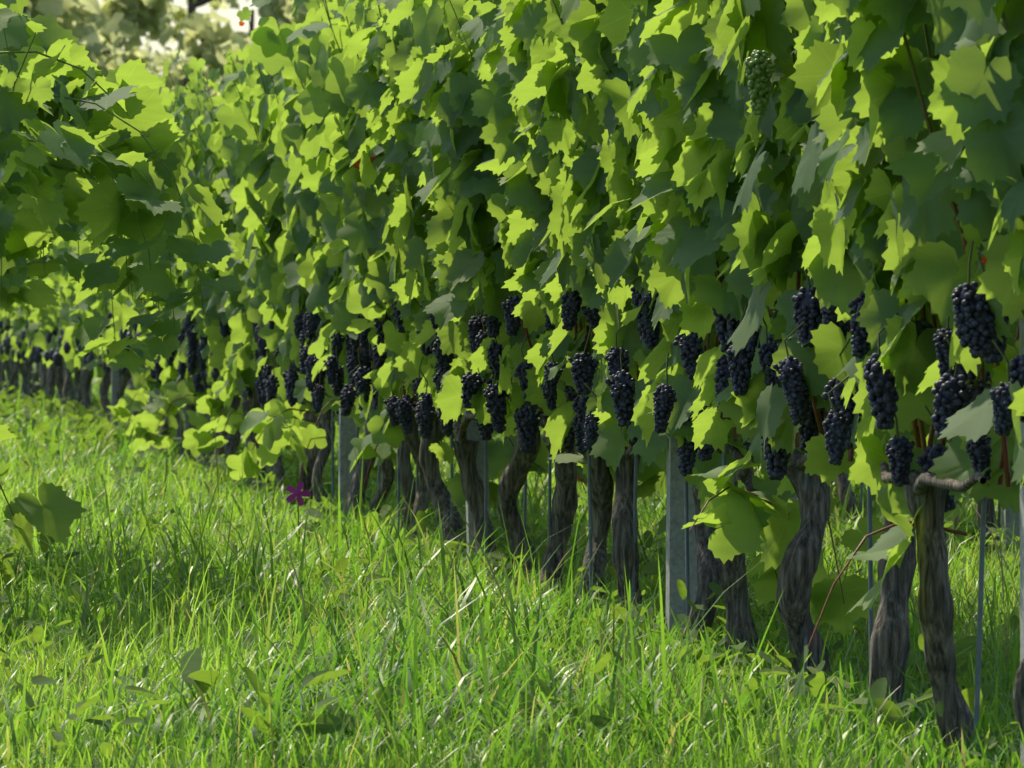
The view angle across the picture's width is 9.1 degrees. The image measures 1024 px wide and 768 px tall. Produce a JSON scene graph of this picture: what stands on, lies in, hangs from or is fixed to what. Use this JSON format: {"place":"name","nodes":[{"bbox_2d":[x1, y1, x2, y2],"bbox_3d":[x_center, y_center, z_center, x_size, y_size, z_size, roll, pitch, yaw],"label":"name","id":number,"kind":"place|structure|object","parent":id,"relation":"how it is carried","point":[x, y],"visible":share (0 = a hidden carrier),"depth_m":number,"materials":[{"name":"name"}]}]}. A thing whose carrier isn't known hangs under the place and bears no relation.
{"place":"outdoors","nodes":[
{"label":"outdoors","id":0,"kind":"place"},
{"bbox_2d":[98,0,260,77],"label":"sky","id":1,"kind":"structure","parent":0,"point":[231,13],"materials":[{"name":"white"}]},
{"bbox_2d":[0,363,1023,767],"bbox_3d":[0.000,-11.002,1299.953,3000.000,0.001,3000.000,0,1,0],"label":"ground","id":2,"kind":"structure","parent":0,"point":[96,765],"depth_m":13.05,"materials":[{"name":"green plant"}]},
{"bbox_2d":[23,0,253,93],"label":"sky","id":3,"kind":"structure","parent":2,"relation":"on","point":[192,7],"depth_m":453.52,"materials":[{"name":"plant"}]},
{"bbox_2d":[27,0,374,111],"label":"background trees","id":4,"kind":"object","parent":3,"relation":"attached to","point":[95,27],"visible":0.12,"depth_m":314.24,"materials":[{"name":"green plant"}]},
{"bbox_2d":[286,482,310,505],"bbox_3d":[-0.668,0.344,20.012,0.077,0.077,0.024,0,1,0],"label":"flower","id":5,"kind":"object","parent":2,"relation":"on","point":[298,493],"visible":1,"depth_m":20.01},
{"bbox_2d":[0,274,1000,750],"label":"vine stakes","id":6,"kind":"object","parent":2,"relation":"on","point":[980,594],"visible":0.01,"depth_m":17.37,"materials":[{"name":"metal"}]},
{"bbox_2d":[0,381,1019,767],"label":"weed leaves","id":7,"kind":"object","parent":2,"relation":"on","point":[332,723],"visible":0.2,"depth_m":16.21,"materials":[{"name":"green plant"}]},
{"bbox_2d":[0,395,1019,696],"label":"dry stalks","id":8,"kind":"object","parent":2,"relation":"on","point":[480,545],"visible":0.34,"depth_m":16.88,"materials":[{"name":"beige plant"}]},
{"bbox_2d":[0,0,1023,764],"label":"vine","id":9,"kind":"object","parent":2,"relation":"on","point":[682,178],"depth_m":17.37,"materials":[{"name":"plant"}]},
{"bbox_2d":[0,310,146,373],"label":"grape bunches","id":10,"kind":"object","parent":9,"relation":"hanging from","point":[56,357],"visible":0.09,"depth_m":54.76,"materials":[{"name":"food"}]},
{"bbox_2d":[0,28,203,360],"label":"vine shoots","id":11,"kind":"object","parent":9,"relation":"attached to","point":[37,52],"visible":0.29,"depth_m":17.75,"materials":[{"name":"plant"}]},
{"bbox_2d":[159,241,1023,447],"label":"grape bunches","id":12,"kind":"object","parent":9,"relation":"attached to","point":[945,337],"visible":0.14,"depth_m":14.49,"materials":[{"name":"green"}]},
{"bbox_2d":[154,358,163,382],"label":"grape bunch","id":13,"kind":"object","parent":12,"relation":"on","point":[159,369],"visible":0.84,"depth_m":38.36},
{"bbox_2d":[178,361,186,377],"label":"grape bunch","id":14,"kind":"object","parent":12,"relation":"attached to","point":[182,369],"visible":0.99,"depth_m":35.77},
{"bbox_2d":[186,325,197,349],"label":"grape bunch","id":15,"kind":"object","parent":12,"relation":"on","point":[191,336],"visible":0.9,"depth_m":34.68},
{"bbox_2d":[187,346,197,374],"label":"grape bunch","id":16,"kind":"object","parent":12,"relation":"on","point":[192,358],"visible":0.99,"depth_m":34.92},
{"bbox_2d":[192,374,201,391],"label":"grape bunch","id":17,"kind":"object","parent":12,"relation":"hanging from","point":[197,380],"visible":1,"depth_m":34.32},
{"bbox_2d":[218,315,228,337],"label":"grape bunch","id":18,"kind":"object","parent":12,"relation":"on","point":[224,330],"visible":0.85,"depth_m":32.77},
{"bbox_2d":[255,377,265,404],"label":"grape bunch","id":19,"kind":"object","parent":12,"relation":"hanging from","point":[261,400],"visible":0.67,"depth_m":30.16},
{"bbox_2d":[257,323,266,357],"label":"grape bunch","id":20,"kind":"object","parent":12,"relation":"attached to","point":[262,344],"visible":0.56,"depth_m":29.69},
{"bbox_2d":[258,364,267,397],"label":"grape bunch","id":21,"kind":"object","parent":12,"relation":"hanging from","point":[260,380],"visible":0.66,"depth_m":29.87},
{"bbox_2d":[262,365,272,395],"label":"grape bunch","id":22,"kind":"object","parent":12,"relation":"hanging from","point":[267,371],"visible":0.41,"depth_m":29.69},
{"bbox_2d":[265,374,279,402],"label":"grape bunch","id":23,"kind":"object","parent":12,"relation":"hanging from","point":[271,386],"visible":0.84,"depth_m":28.69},
{"bbox_2d":[283,369,298,406],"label":"grape bunch","id":24,"kind":"object","parent":12,"relation":"hanging from","point":[291,379],"visible":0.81,"depth_m":27.78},
{"bbox_2d":[293,314,304,338],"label":"grape bunch","id":25,"kind":"object","parent":12,"relation":"on","point":[298,323],"visible":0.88,"depth_m":27.42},
{"bbox_2d":[299,346,312,374],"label":"grape bunch","id":26,"kind":"object","parent":12,"relation":"on","point":[304,355],"visible":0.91,"depth_m":26.87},
{"bbox_2d":[299,327,315,354],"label":"grape bunch","id":27,"kind":"object","parent":12,"relation":"on","point":[302,337],"visible":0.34,"depth_m":27.28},
{"bbox_2d":[305,356,317,383],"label":"grape bunch","id":28,"kind":"object","parent":12,"relation":"on","point":[311,362],"visible":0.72,"depth_m":26.71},
{"bbox_2d":[305,312,318,334],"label":"grape bunch","id":29,"kind":"object","parent":12,"relation":"on","point":[312,319],"visible":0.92,"depth_m":26.77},
{"bbox_2d":[313,384,324,408],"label":"grape bunch","id":30,"kind":"object","parent":12,"relation":"hanging from","point":[319,394],"visible":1,"depth_m":26.83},
{"bbox_2d":[314,368,325,395],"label":"grape bunch","id":31,"kind":"object","parent":12,"relation":"on","point":[323,376],"visible":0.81,"depth_m":26.90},
{"bbox_2d":[323,356,337,384],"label":"grape bunch","id":32,"kind":"object","parent":12,"relation":"on","point":[331,364],"visible":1,"depth_m":25.45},
{"bbox_2d":[330,332,344,358],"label":"grape bunch","id":33,"kind":"object","parent":12,"relation":"attached to","point":[338,340],"visible":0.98,"depth_m":25.69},
{"bbox_2d":[332,365,343,394],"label":"grape bunch","id":34,"kind":"object","parent":12,"relation":"on","point":[337,388],"visible":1,"depth_m":25.58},
{"bbox_2d":[345,334,352,362],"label":"grape bunch","id":35,"kind":"object","parent":12,"relation":"on","point":[348,347],"visible":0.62,"depth_m":25.52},
{"bbox_2d":[340,384,358,416],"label":"grape bunch","id":36,"kind":"object","parent":12,"relation":"hanging from","point":[348,398],"visible":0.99,"depth_m":24.92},
{"bbox_2d":[346,350,363,386],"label":"grape bunch","id":37,"kind":"object","parent":12,"relation":"on","point":[353,362],"visible":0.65,"depth_m":25.30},
{"bbox_2d":[353,366,371,401],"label":"grape bunch","id":38,"kind":"object","parent":12,"relation":"on","point":[361,382],"visible":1,"depth_m":24.41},
{"bbox_2d":[357,313,370,347],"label":"grape bunch","id":39,"kind":"object","parent":12,"relation":"on","point":[362,337],"visible":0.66,"depth_m":24.55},
{"bbox_2d":[372,385,378,410],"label":"grape bunch","id":40,"kind":"object","parent":12,"relation":"attached to","point":[375,397],"visible":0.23,"depth_m":24.90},
{"bbox_2d":[372,344,386,369],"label":"grape bunch","id":41,"kind":"object","parent":12,"relation":"on","point":[379,359],"visible":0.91,"depth_m":23.74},
{"bbox_2d":[374,302,388,344],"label":"grape bunch","id":42,"kind":"object","parent":12,"relation":"on","point":[378,324],"visible":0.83,"depth_m":23.64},
{"bbox_2d":[383,395,399,425],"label":"grape bunch","id":43,"kind":"object","parent":12,"relation":"hanging from","point":[390,407],"visible":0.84,"depth_m":22.77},
{"bbox_2d":[393,301,405,332],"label":"grape bunch","id":44,"kind":"object","parent":12,"relation":"on","point":[397,313],"visible":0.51,"depth_m":23.18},
{"bbox_2d":[394,398,412,434],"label":"grape bunch","id":45,"kind":"object","parent":12,"relation":"hanging from","point":[403,410],"visible":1,"depth_m":22.54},
{"bbox_2d":[412,377,421,401],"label":"grape bunch","id":46,"kind":"object","parent":12,"relation":"on","point":[416,382],"visible":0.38,"depth_m":22.45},
{"bbox_2d":[416,331,431,355],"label":"grape bunch","id":47,"kind":"object","parent":12,"relation":"on","point":[427,352],"visible":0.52,"depth_m":22.13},
{"bbox_2d":[415,401,434,438],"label":"grape bunch","id":48,"kind":"object","parent":12,"relation":"hanging from","point":[425,428],"visible":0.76,"depth_m":22.23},
{"bbox_2d":[418,392,432,420],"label":"grape bunch","id":49,"kind":"object","parent":12,"relation":"hanging from","point":[426,402],"visible":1,"depth_m":21.75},
{"bbox_2d":[433,371,441,393],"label":"grape bunch","id":50,"kind":"object","parent":12,"relation":"on","point":[438,375],"visible":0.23,"depth_m":21.43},
{"bbox_2d":[432,337,453,377],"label":"grape bunch","id":51,"kind":"object","parent":12,"relation":"attached to","point":[444,361],"visible":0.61,"depth_m":21.20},
{"bbox_2d":[437,407,453,436],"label":"grape bunch","id":52,"kind":"object","parent":12,"relation":"hanging from","point":[447,428],"visible":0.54,"depth_m":21.19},
{"bbox_2d":[461,371,483,408],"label":"grape bunch","id":53,"kind":"object","parent":12,"relation":"on","point":[472,383],"visible":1,"depth_m":20.08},
{"bbox_2d":[467,315,486,352],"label":"grape bunch","id":54,"kind":"object","parent":12,"relation":"on","point":[475,325],"visible":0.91,"depth_m":20.18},
{"bbox_2d":[474,330,488,350],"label":"grape bunch","id":55,"kind":"object","parent":12,"relation":"attached to","point":[480,336],"visible":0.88,"depth_m":20.13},
{"bbox_2d":[475,412,493,440],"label":"grape bunch","id":56,"kind":"object","parent":12,"relation":"attached to","point":[486,430],"visible":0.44,"depth_m":20.66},
{"bbox_2d":[484,314,501,337],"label":"grape bunch","id":57,"kind":"object","parent":12,"relation":"on","point":[493,324],"visible":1,"depth_m":19.80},
{"bbox_2d":[483,383,506,433],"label":"grape bunch","id":58,"kind":"object","parent":12,"relation":"hanging from","point":[495,404],"visible":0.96,"depth_m":19.85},
{"bbox_2d":[487,340,503,379],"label":"grape bunch","id":59,"kind":"object","parent":12,"relation":"attached to","point":[494,349],"visible":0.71,"depth_m":19.90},
{"bbox_2d":[501,295,521,335],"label":"grape bunch","id":60,"kind":"object","parent":12,"relation":"on","point":[513,325],"visible":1,"depth_m":19.09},
{"bbox_2d":[514,362,537,410],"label":"grape bunch","id":61,"kind":"object","parent":12,"relation":"on","point":[521,369],"visible":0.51,"depth_m":19.43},
{"bbox_2d":[513,404,541,453],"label":"grape bunch","id":62,"kind":"object","parent":12,"relation":"attached to","point":[526,421],"visible":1,"depth_m":19.55,"materials":[{"name":"food"}]},
{"bbox_2d":[540,383,557,409],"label":"grape bunch","id":63,"kind":"object","parent":12,"relation":"on","point":[551,401],"visible":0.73,"depth_m":18.92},
{"bbox_2d":[545,314,554,330],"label":"grape bunch","id":64,"kind":"object","parent":12,"relation":"attached to","point":[549,325],"visible":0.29,"depth_m":18.76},
{"bbox_2d":[544,361,562,394],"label":"grape bunch","id":65,"kind":"object","parent":12,"relation":"on","point":[550,386],"visible":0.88,"depth_m":18.14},
{"bbox_2d":[561,412,574,452],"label":"grape bunch","id":66,"kind":"object","parent":12,"relation":"attached to","point":[568,443],"visible":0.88,"depth_m":18.49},
{"bbox_2d":[561,290,580,330],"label":"grape bunch","id":67,"kind":"object","parent":12,"relation":"on","point":[570,307],"visible":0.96,"depth_m":17.69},
{"bbox_2d":[564,382,577,401],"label":"grape bunch","id":68,"kind":"object","parent":12,"relation":"attached to","point":[569,396],"visible":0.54,"depth_m":18.45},
{"bbox_2d":[571,414,586,453],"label":"grape bunch","id":69,"kind":"object","parent":12,"relation":"attached to","point":[579,437],"visible":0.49,"depth_m":18.23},
{"bbox_2d":[572,396,588,433],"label":"grape bunch","id":70,"kind":"object","parent":12,"relation":"hanging from","point":[580,409],"visible":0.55,"depth_m":17.63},
{"bbox_2d":[568,352,598,394],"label":"grape bunch","id":71,"kind":"object","parent":12,"relation":"on","point":[584,367],"visible":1,"depth_m":17.34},
{"bbox_2d":[579,297,600,328],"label":"grape bunch","id":72,"kind":"object","parent":12,"relation":"attached to","point":[592,317],"visible":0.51,"depth_m":17.67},
{"bbox_2d":[583,410,599,449],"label":"grape bunch","id":73,"kind":"object","parent":12,"relation":"hanging from","point":[591,428],"visible":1,"depth_m":17.24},
{"bbox_2d":[605,347,629,375],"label":"grape bunch","id":74,"kind":"object","parent":12,"relation":"on","point":[612,357],"visible":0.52,"depth_m":16.71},
{"bbox_2d":[605,370,635,426],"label":"grape bunch","id":75,"kind":"object","parent":12,"relation":"on","point":[621,384],"visible":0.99,"depth_m":16.47,"materials":[{"name":"food"}]},
{"bbox_2d":[633,290,659,349],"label":"grape bunch","id":76,"kind":"object","parent":12,"relation":"on","point":[650,338],"visible":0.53,"depth_m":16.30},
{"bbox_2d":[641,291,658,329],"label":"grape bunch","id":77,"kind":"object","parent":12,"relation":"on","point":[647,319],"visible":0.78,"depth_m":15.95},
{"bbox_2d":[653,383,676,433],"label":"grape bunch","id":78,"kind":"object","parent":12,"relation":"on","point":[664,398],"visible":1,"depth_m":15.53,"materials":[{"name":"food"}]},
{"bbox_2d":[676,414,697,476],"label":"grape bunch","id":79,"kind":"object","parent":12,"relation":"hanging from","point":[687,459],"visible":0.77,"depth_m":15.76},
{"bbox_2d":[673,332,704,379],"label":"grape bunch","id":80,"kind":"object","parent":12,"relation":"on","point":[691,348],"visible":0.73,"depth_m":15.62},
{"bbox_2d":[696,406,717,460],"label":"grape bunch","id":81,"kind":"object","parent":12,"relation":"attached to","point":[705,452],"visible":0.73,"depth_m":15.44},
{"bbox_2d":[712,307,729,353],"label":"grape bunch","id":82,"kind":"object","parent":12,"relation":"attached to","point":[722,333],"visible":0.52,"depth_m":15.03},
{"bbox_2d":[715,354,727,383],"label":"grape bunch","id":83,"kind":"object","parent":12,"relation":"attached to","point":[722,361],"visible":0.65,"depth_m":15.31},
{"bbox_2d":[714,365,731,419],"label":"grape bunch","id":84,"kind":"object","parent":12,"relation":"attached to","point":[722,374],"visible":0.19,"depth_m":15.29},
{"bbox_2d":[726,313,739,345],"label":"grape bunch","id":85,"kind":"object","parent":12,"relation":"attached to","point":[732,324],"visible":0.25,"depth_m":14.94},
{"bbox_2d":[726,341,755,395],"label":"grape bunch","id":86,"kind":"object","parent":12,"relation":"on","point":[740,365],"visible":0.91,"depth_m":14.46,"materials":[{"name":"food"}]},
{"bbox_2d":[746,325,761,352],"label":"grape bunch","id":87,"kind":"object","parent":12,"relation":"attached to","point":[754,337],"visible":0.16,"depth_m":14.88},
{"bbox_2d":[758,341,779,390],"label":"grape bunch","id":88,"kind":"object","parent":12,"relation":"on","point":[767,350],"visible":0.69,"depth_m":14.45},
{"bbox_2d":[761,436,790,479],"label":"grape bunch","id":89,"kind":"object","parent":12,"relation":"hanging from","point":[776,466],"visible":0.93,"depth_m":14.14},
{"bbox_2d":[773,355,803,405],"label":"grape bunch","id":90,"kind":"object","parent":12,"relation":"on","point":[789,369],"visible":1,"depth_m":13.63,"materials":[{"name":"food"}]},
{"bbox_2d":[789,373,809,418],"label":"grape bunch","id":91,"kind":"object","parent":12,"relation":"on","point":[798,411],"visible":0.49,"depth_m":13.80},
{"bbox_2d":[789,396,812,425],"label":"grape bunch","id":92,"kind":"object","parent":12,"relation":"on","point":[797,421],"visible":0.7,"depth_m":13.86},
{"bbox_2d":[792,286,822,347],"bbox_3d":[0.637,-0.144,13.678,0.071,0.132,0.072,0,1,28],"label":"grape bunch","id":93,"kind":"object","parent":12,"relation":"on","point":[806,306],"visible":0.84,"depth_m":13.66,"materials":[{"name":"food"}]},
{"bbox_2d":[798,398,824,452],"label":"grape bunch","id":94,"kind":"object","parent":12,"relation":"attached to","point":[808,430],"visible":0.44,"depth_m":14.23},
{"bbox_2d":[821,305,837,323],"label":"grape bunch","id":95,"kind":"object","parent":12,"relation":"on","point":[830,314],"visible":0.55,"depth_m":13.47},
{"bbox_2d":[818,299,849,339],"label":"grape bunch","id":96,"kind":"object","parent":12,"relation":"attached to","point":[842,325],"visible":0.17,"depth_m":13.54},
{"bbox_2d":[822,410,849,464],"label":"grape bunch","id":97,"kind":"object","parent":12,"relation":"hanging from","point":[836,427],"visible":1,"depth_m":12.92,"materials":[{"name":"food"}]},
{"bbox_2d":[822,378,857,449],"bbox_3d":[0.695,0.060,13.361,0.074,0.155,0.075,-10,4,19],"label":"grape bunch","id":98,"kind":"object","parent":12,"relation":"on","point":[837,400],"visible":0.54,"depth_m":13.34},
{"bbox_2d":[848,297,869,357],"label":"grape bunch","id":99,"kind":"object","parent":12,"relation":"on","point":[859,343],"visible":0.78,"depth_m":12.74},
{"bbox_2d":[863,353,898,429],"bbox_3d":[0.731,0.012,12.558,0.077,0.156,0.077,-5,0,24],"label":"grape bunch","id":100,"kind":"object","parent":12,"relation":"attached to","point":[883,396],"visible":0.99,"depth_m":12.54,"materials":[{"name":"food"}]},
{"bbox_2d":[885,435,914,486],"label":"grape bunch","id":101,"kind":"object","parent":12,"relation":"attached to","point":[899,453],"visible":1,"depth_m":12.55,"materials":[{"name":"food"}]},
{"bbox_2d":[911,319,932,343],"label":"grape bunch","id":102,"kind":"object","parent":12,"relation":"on","point":[921,325],"visible":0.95,"depth_m":12.56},
{"bbox_2d":[916,443,955,511],"bbox_3d":[0.839,0.183,12.518,0.074,0.137,0.075,-11,2,20],"label":"grape bunch","id":103,"kind":"object","parent":12,"relation":"attached to","point":[930,454],"visible":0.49,"depth_m":12.50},
{"bbox_2d":[933,328,958,376],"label":"grape bunch","id":104,"kind":"object","parent":12,"relation":"on","point":[942,346],"visible":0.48,"depth_m":11.98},
{"bbox_2d":[931,373,971,438],"bbox_3d":[0.812,0.042,11.870,0.076,0.124,0.076,10,-1,-25],"label":"grape bunch","id":105,"kind":"object","parent":12,"relation":"on","point":[952,394],"visible":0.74,"depth_m":11.86,"materials":[{"name":"food"}]},
{"bbox_2d":[951,281,985,347],"bbox_3d":[0.827,-0.125,11.553,0.070,0.121,0.069,0,2,5],"label":"grape bunch","id":106,"kind":"object","parent":12,"relation":"on","point":[963,295],"visible":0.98,"depth_m":11.54,"materials":[{"name":"food"}]},
{"bbox_2d":[956,364,986,382],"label":"grape bunch","id":107,"kind":"object","parent":12,"relation":"attached to","point":[969,375],"visible":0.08,"depth_m":12.41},
{"bbox_2d":[965,435,991,479],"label":"grape bunch","id":108,"kind":"object","parent":12,"relation":"attached to","point":[979,450],"visible":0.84,"depth_m":12.08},
{"bbox_2d":[966,378,991,437],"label":"grape bunch","id":109,"kind":"object","parent":12,"relation":"attached to","point":[979,386],"visible":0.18,"depth_m":12.10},
{"bbox_2d":[963,295,996,358],"bbox_3d":[0.847,-0.105,11.549,0.073,0.118,0.071,0,1,-9],"label":"grape bunch","id":110,"kind":"object","parent":12,"relation":"on","point":[981,326],"visible":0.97,"depth_m":11.53,"materials":[{"name":"food"}]},
{"bbox_2d":[984,316,1008,363],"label":"grape bunch","id":111,"kind":"object","parent":12,"relation":"on","point":[995,356],"visible":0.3,"depth_m":11.68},
{"bbox_2d":[989,382,1012,435],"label":"grape bunch","id":112,"kind":"object","parent":12,"relation":"on","point":[1000,397],"visible":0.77,"depth_m":11.36,"materials":[{"name":"food"}]},
{"bbox_2d":[1010,354,1023,422],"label":"grape bunch","id":113,"kind":"object","parent":12,"relation":"on","point":[1017,367],"visible":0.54,"depth_m":11.37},
{"bbox_2d":[745,50,772,116],"bbox_3d":[0.509,-0.621,13.209,0.060,0.139,0.066,0,1,0],"label":"green grape bunch","id":114,"kind":"object","parent":9,"relation":"hanging from","point":[758,65],"visible":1,"depth_m":13.19,"materials":[{"name":"green"}]},
{"bbox_2d":[6,318,1023,767],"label":"trellis posts","id":115,"kind":"object","parent":2,"relation":"on","point":[1012,522],"visible":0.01,"depth_m":16.66,"materials":[{"name":"metal"}]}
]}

